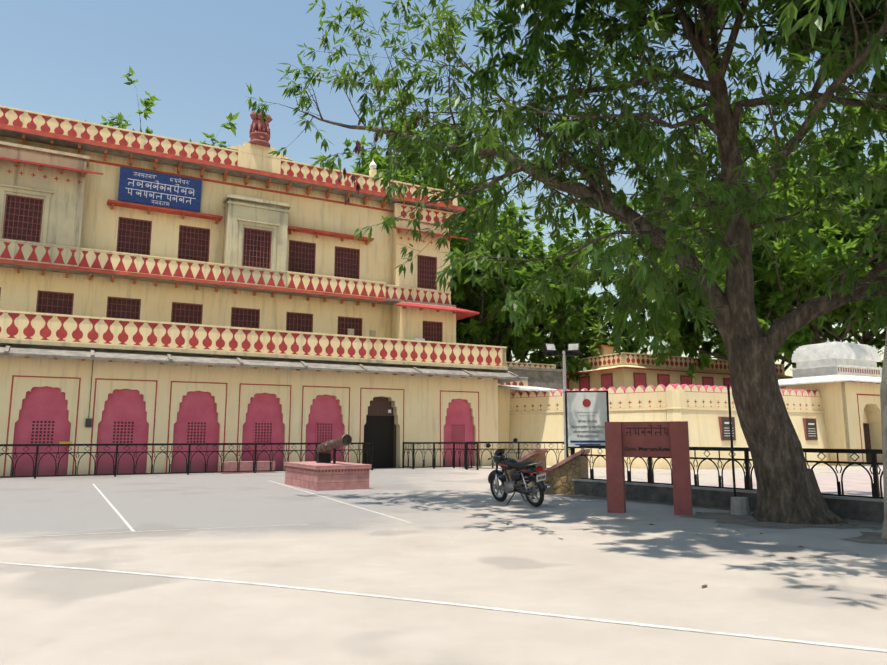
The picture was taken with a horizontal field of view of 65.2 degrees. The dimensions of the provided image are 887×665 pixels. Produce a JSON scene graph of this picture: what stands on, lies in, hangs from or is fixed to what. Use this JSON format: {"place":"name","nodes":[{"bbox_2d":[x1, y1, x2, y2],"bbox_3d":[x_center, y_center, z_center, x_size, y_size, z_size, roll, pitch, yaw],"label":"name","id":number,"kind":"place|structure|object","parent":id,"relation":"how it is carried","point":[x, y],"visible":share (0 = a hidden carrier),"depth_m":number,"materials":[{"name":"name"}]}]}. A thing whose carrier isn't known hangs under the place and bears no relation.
{"place":"outdoors","nodes":[
{"label":"outdoors","id":0,"kind":"place"},
{"bbox_2d":[118,166,201,211],"bbox_3d":[-11.888,-6.003,29.175,3.220,1.396,0.186,5,-10,-28],"label":"sign","id":1,"kind":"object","parent":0,"point":[126,173],"depth_m":29.12,"materials":[{"name":"blue metal"}]},
{"bbox_2d":[85,67,239,147],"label":"tree","id":2,"kind":"object","parent":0,"point":[148,103],"depth_m":45.73,"materials":[{"name":"green plant"}]},
{"bbox_2d":[10,386,473,475],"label":"arched doors","id":3,"kind":"structure","parent":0,"point":[45,403],"depth_m":26.73,"materials":[{"name":"pink paint"}]},
{"bbox_2d":[10,386,475,472],"bbox_3d":[-13.628,3.540,24.918,34.280,3.160,0.400,5,-10,-28],"label":"arch surround","id":4,"kind":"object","parent":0,"point":[397,433],"depth_m":30.98,"materials":[{"name":"pink paint"}]},
{"bbox_2d":[0,108,527,467],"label":"building","id":5,"kind":"structure","parent":0,"point":[45,332],"depth_m":29.03,"materials":[{"name":"paint"}]},
{"bbox_2d":[0,194,441,341],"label":"windows","id":6,"kind":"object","parent":5,"relation":"attached to","point":[207,257],"visible":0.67,"depth_m":29.95,"materials":[{"name":"brown wood"}]},
{"bbox_2d":[4,196,464,442],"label":"windows","id":7,"kind":"structure","parent":5,"relation":"attached to","point":[244,323],"depth_m":29.51,"materials":[{"name":"brown wood"}]},
{"bbox_2d":[0,141,507,370],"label":"window surround","id":8,"kind":"object","parent":5,"relation":"attached to","point":[62,197],"visible":0.81,"depth_m":26.88,"materials":[{"name":"beige paint"}]},
{"bbox_2d":[15,135,497,379],"bbox_3d":[-13.517,-3.188,26.618,35.710,8.730,2.500,5,-10,-28],"label":"building bracket","id":9,"kind":"object","parent":5,"relation":"attached to","point":[309,188],"visible":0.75,"depth_m":30.18,"materials":[{"name":"red paint"}]},
{"bbox_2d":[0,464,886,664],"bbox_3d":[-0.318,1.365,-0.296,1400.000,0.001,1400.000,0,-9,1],"label":"ground","id":10,"kind":"structure","parent":0,"point":[458,540],"depth_m":6.91,"materials":[{"name":"beige concrete"}]},
{"bbox_2d":[0,123,479,475],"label":"red trim","id":11,"kind":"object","parent":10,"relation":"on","point":[169,156],"visible":0.81,"depth_m":28.95,"materials":[{"name":"red paint"}]},
{"bbox_2d":[220,461,274,473],"bbox_3d":[-7.570,5.205,26.791,2.000,0.420,0.500,5,-10,-28],"label":"bench","id":12,"kind":"object","parent":10,"relation":"on","point":[246,465],"visible":0.86,"depth_m":26.55,"materials":[{"name":"pink stone"}]},
{"bbox_2d":[0,355,498,475],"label":"wall","id":13,"kind":"structure","parent":10,"relation":"on","point":[421,408],"depth_m":27.74,"materials":[{"name":"beige paint"}]},
{"bbox_2d":[85,364,92,426],"bbox_3d":[-12.856,2.147,25.269,0.200,2.580,0.090,5,-10,-28],"label":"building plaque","id":14,"kind":"object","parent":13,"relation":"attached to","point":[88,422],"visible":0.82,"depth_m":25.10,"materials":[{"name":"grey metal"}]},
{"bbox_2d":[0,105,506,366],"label":"cream building","id":15,"kind":"structure","parent":13,"relation":"on","point":[380,257],"depth_m":30.09,"materials":[{"name":"beige paint"}]},
{"bbox_2d":[249,111,272,146],"bbox_3d":[-8.301,-9.157,31.358,1.012,1.580,0.948,5,-10,-28],"label":"emblem","id":16,"kind":"object","parent":15,"relation":"on","point":[261,134],"visible":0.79,"depth_m":31.10,"materials":[{"name":"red stone"}]},
{"bbox_2d":[369,160,456,183],"bbox_3d":[-1.349,-8.070,34.672,4.880,0.550,0.861,5,-10,-28],"label":"roof finial","id":17,"kind":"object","parent":15,"relation":"on","point":[372,165],"visible":0.44,"depth_m":33.72,"materials":[{"name":"stone"}]},
{"bbox_2d":[284,461,371,490],"bbox_3d":[-3.333,4.006,19.517,1.520,0.640,3.080,5,-10,-28],"label":"pedestal","id":18,"kind":"object","parent":10,"relation":"on","point":[316,480],"visible":1,"depth_m":18.35,"materials":[{"name":"pink stone"}]},
{"bbox_2d":[316,449,335,463],"bbox_3d":[-3.241,3.472,19.532,0.360,0.420,1.040,5,-10,-28],"label":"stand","id":19,"kind":"object","parent":18,"relation":"on","point":[322,458],"visible":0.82,"depth_m":19.75,"materials":[{"name":"black metal"}]},
{"bbox_2d":[316,434,351,453],"bbox_3d":[-3.065,3.122,19.257,0.400,0.594,2.157,5,-10,-28],"label":"cannon barrel","id":20,"kind":"object","parent":19,"relation":"on","point":[326,447],"visible":0.94,"depth_m":19.09,"materials":[{"name":"brown metal"}]},
{"bbox_2d":[342,435,350,443],"bbox_3d":[-2.651,2.865,18.526,0.260,0.251,0.423,5,-10,-28],"label":"cannon muzzle","id":21,"kind":"object","parent":20,"relation":"attached to","point":[348,441],"visible":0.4,"depth_m":18.36},
{"bbox_2d":[286,466,368,471],"bbox_3d":[-3.332,3.823,19.510,1.421,0.060,2.951,5,-10,-28],"label":"plinth cap","id":22,"kind":"object","parent":18,"relation":"attached to","point":[304,469],"visible":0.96,"depth_m":18.39,"materials":[{"name":"red stone"}]},
{"bbox_2d":[0,442,883,498],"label":"railings","id":23,"kind":"object","parent":10,"relation":"on","point":[875,487],"visible":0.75,"depth_m":23.50,"materials":[{"name":"metal"}]},
{"bbox_2d":[0,481,886,651],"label":"road lines","id":24,"kind":"object","parent":10,"relation":"on","point":[613,621],"visible":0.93,"depth_m":5.86,"materials":[{"name":"white paint"}]},
{"bbox_2d":[454,178,528,331],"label":"tree","id":25,"kind":"object","parent":10,"relation":"on","point":[510,205],"depth_m":57.87,"materials":[{"name":"green plant"}]},
{"bbox_2d":[486,438,544,504],"bbox_3d":[1.449,2.903,14.410,1.130,1.397,1.694,0,-9,1],"label":"motorcycle","id":26,"kind":"object","parent":10,"relation":"on","point":[514,474],"depth_m":14.29,"materials":[{"name":"black metal"}]},
{"bbox_2d":[492,478,538,502],"bbox_3d":[1.497,3.260,14.373,0.903,0.456,1.474,0,-9,1],"label":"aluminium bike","id":27,"kind":"object","parent":26,"relation":"attached to","point":[508,486],"visible":0.67,"depth_m":14.30,"materials":[{"name":"silver metal"}]},
{"bbox_2d":[488,452,544,492],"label":"motorcycle parts","id":28,"kind":"object","parent":26,"relation":"attached to","point":[518,465],"visible":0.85,"depth_m":13.98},
{"bbox_2d":[490,475,543,506],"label":"motorcycle tires","id":29,"kind":"object","parent":26,"relation":"attached to","point":[537,504],"visible":0.58,"depth_m":13.96,"materials":[{"name":"black rubber"}]},
{"bbox_2d":[489,443,550,491],"bbox_3d":[1.537,2.780,14.287,1.185,1.060,1.505,0,-9,1],"label":"bike chrome","id":30,"kind":"object","parent":26,"relation":"attached to","point":[547,487],"visible":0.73,"depth_m":13.94,"materials":[{"name":"silver metal"}]},
{"bbox_2d":[531,467,548,474],"bbox_3d":[1.888,2.726,13.626,0.376,0.154,0.252,0,-9,1],"label":"bike lens","id":31,"kind":"object","parent":26,"relation":"attached to","point":[540,469],"visible":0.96,"depth_m":13.61,"materials":[{"name":"red plastic"}]},
{"bbox_2d":[536,473,545,481],"bbox_3d":[1.917,2.844,13.590,0.197,0.170,0.169,0,-9,1],"label":"license plate","id":32,"kind":"object","parent":26,"relation":"attached to","point":[540,476],"visible":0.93,"depth_m":13.58,"materials":[{"name":"white metal"}]},
{"bbox_2d":[502,453,587,493],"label":"stone ramp wall","id":33,"kind":"structure","parent":10,"relation":"on","point":[558,480],"depth_m":16.91,"materials":[{"name":"brown stone"}]},
{"bbox_2d":[500,448,589,473],"bbox_3d":[2.573,3.330,17.803,2.411,0.670,2.224,0,-9,1],"label":"wall coping","id":34,"kind":"object","parent":33,"relation":"on","point":[558,464],"visible":0.54,"depth_m":17.01,"materials":[{"name":"red stone"}]},
{"bbox_2d":[456,181,645,384],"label":"tree","id":35,"kind":"object","parent":10,"relation":"on","point":[598,328],"depth_m":50.26,"materials":[{"name":"green plant"}]},
{"bbox_2d":[245,0,886,524],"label":"tree","id":36,"kind":"object","parent":10,"relation":"on","point":[637,146],"depth_m":12.47,"materials":[{"name":"green plant"}]},
{"bbox_2d":[338,95,422,204],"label":"dry leaves","id":37,"kind":"object","parent":36,"relation":"attached to","point":[357,148],"visible":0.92,"depth_m":14.91,"materials":[{"name":"brown plant"}]},
{"bbox_2d":[543,343,735,496],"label":"signs","id":38,"kind":"object","parent":10,"relation":"on","point":[598,405],"depth_m":16.96,"materials":[{"name":"white metal"}]},
{"bbox_2d":[546,344,749,514],"bbox_3d":[4.332,1.813,16.943,2.575,4.216,8.682,0,-9,1],"label":"lamp post","id":39,"kind":"object","parent":10,"relation":"on","point":[739,505],"visible":0.77,"depth_m":20.99,"materials":[{"name":"grey metal"}]},
{"bbox_2d":[570,440,604,444],"bbox_3d":[3.516,2.684,16.868,0.840,0.110,0.004,-1,-9,9],"label":"sign stripe","id":40,"kind":"object","parent":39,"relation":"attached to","point":[579,441],"visible":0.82,"depth_m":16.88,"materials":[{"name":"blue paint"}]},
{"bbox_2d":[605,421,692,515],"bbox_3d":[3.767,2.483,12.782,1.470,1.660,0.300,-3,-9,21],"label":"sign","id":41,"kind":"object","parent":10,"relation":"on","point":[618,440],"visible":0.98,"depth_m":12.75,"materials":[{"name":"red stone"}]},
{"bbox_2d":[625,425,667,435],"bbox_3d":[3.749,1.813,12.820,0.762,0.195,0.003,-3,-9,21],"label":"sign lettering","id":42,"kind":"object","parent":41,"relation":"attached to","point":[651,428],"visible":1,"depth_m":12.81},
{"bbox_2d":[624,447,669,450],"bbox_3d":[3.745,2.150,12.770,0.800,0.086,0.006,-3,-9,21],"label":"sign lettering","id":43,"kind":"object","parent":41,"relation":"attached to","point":[639,448],"visible":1,"depth_m":12.77},
{"bbox_2d":[498,346,882,469],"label":"building","id":44,"kind":"structure","parent":10,"relation":"on","point":[836,415],"depth_m":33.40,"materials":[{"name":"beige paint"}]},
{"bbox_2d":[721,418,816,439],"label":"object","id":45,"kind":"object","parent":44,"relation":"attached to","point":[727,427],"visible":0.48,"depth_m":30.74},
{"bbox_2d":[506,512,881,555],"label":"fallen leaves","id":46,"kind":"object","parent":10,"relation":"on","point":[762,533],"visible":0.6,"depth_m":10.83,"materials":[{"name":"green plant"}]},
{"bbox_2d":[545,503,864,586],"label":"fallen leaves","id":47,"kind":"object","parent":10,"relation":"on","point":[736,530],"visible":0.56,"depth_m":8.79,"materials":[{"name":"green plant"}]},
{"bbox_2d":[559,494,886,543],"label":"soil","id":48,"kind":"structure","parent":10,"relation":"on","point":[750,520],"depth_m":11.15,"materials":[{"name":"brown soil"}]},
{"bbox_2d":[880,329,886,539],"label":"pale trunk","id":49,"kind":"object","parent":48,"relation":"on","point":[883,395],"visible":0.89,"depth_m":9.68,"materials":[{"name":"beige plant"}]},
{"bbox_2d":[574,481,883,521],"bbox_3d":[7.863,2.832,10.624,0.320,0.330,16.038,6,-10,-36],"label":"concrete kerb","id":50,"kind":"object","parent":10,"relation":"on","point":[858,510],"visible":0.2,"depth_m":13.75,"materials":[{"name":"concrete"}]},
{"bbox_2d":[572,479,883,501],"bbox_3d":[7.857,2.651,10.660,0.380,0.040,16.058,6,-10,-36],"label":"curb top","id":51,"kind":"object","parent":50,"relation":"on","point":[755,491],"visible":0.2,"depth_m":13.62,"materials":[{"name":"concrete"}]},
{"bbox_2d":[635,149,886,379],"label":"tree","id":52,"kind":"object","parent":10,"relation":"on","point":[790,345],"depth_m":39.61,"materials":[{"name":"green plant"}]},
{"bbox_2d":[691,472,883,496],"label":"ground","id":53,"kind":"structure","parent":10,"relation":"on","point":[858,484],"depth_m":19.75,"materials":[{"name":"beige concrete"}]},
{"bbox_2d":[0,0,886,376],"label":"sky","id":54,"kind":"structure","parent":0,"point":[62,58],"materials":[{"name":"blue"}]},
{"bbox_2d":[316,74,591,352],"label":"tree","id":55,"kind":"object","parent":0,"point":[530,266],"depth_m":47.44,"materials":[{"name":"green plant"}]},
{"bbox_2d":[380,156,580,360],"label":"tree","id":56,"kind":"object","parent":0,"point":[461,202],"depth_m":51.83,"materials":[{"name":"green plant"}]},
{"bbox_2d":[450,156,586,355],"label":"tree","id":57,"kind":"object","parent":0,"point":[472,328],"depth_m":46.16,"materials":[{"name":"green plant"}]},
{"bbox_2d":[465,202,624,361],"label":"tree","id":58,"kind":"object","parent":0,"point":[593,296],"depth_m":57.74,"materials":[{"name":"green plant"}]},
{"bbox_2d":[438,0,886,100],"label":"tree","id":59,"kind":"object","parent":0,"point":[534,47],"depth_m":12.84,"materials":[{"name":"green plant"}]},
{"bbox_2d":[511,374,818,397],"bbox_3d":[17.043,3.822,45.681,35.105,2.154,22.053,5,-10,-28],"label":"decorative frieze","id":60,"kind":"object","parent":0,"point":[640,381],"visible":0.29,"depth_m":35.02,"materials":[{"name":"paint"}]},
{"bbox_2d":[566,345,792,378],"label":"red edge","id":61,"kind":"object","parent":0,"point":[654,369],"visible":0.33,"depth_m":46.80,"materials":[{"name":"red paint"}]},
{"bbox_2d":[499,354,879,464],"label":"trim","id":62,"kind":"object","parent":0,"point":[545,378],"depth_m":41.30,"materials":[{"name":"red paint"}]},
{"bbox_2d":[498,338,881,391],"bbox_3d":[13.372,1.684,35.525,19.350,2.870,11.050,5,-10,-28],"label":"domed roof","id":63,"kind":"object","parent":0,"point":[819,363],"visible":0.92,"depth_m":34.84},
{"bbox_2d":[566,367,879,439],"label":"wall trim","id":64,"kind":"structure","parent":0,"point":[720,419],"depth_m":45.74,"materials":[{"name":"red paint"}]},
{"bbox_2d":[567,91,886,359],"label":"tree","id":65,"kind":"object","parent":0,"point":[673,334],"depth_m":43.21,"materials":[{"name":"green plant"}]},
{"bbox_2d":[594,82,886,358],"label":"tree","id":66,"kind":"object","parent":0,"point":[686,326],"depth_m":44.39,"materials":[{"name":"green plant"}]},
{"bbox_2d":[647,157,883,370],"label":"tree","id":67,"kind":"object","parent":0,"point":[822,330],"depth_m":57.22,"materials":[{"name":"green plant"}]},
{"bbox_2d":[781,129,886,333],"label":"tree","id":68,"kind":"object","parent":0,"point":[884,236],"depth_m":44.18,"materials":[{"name":"green plant"}]}
]}

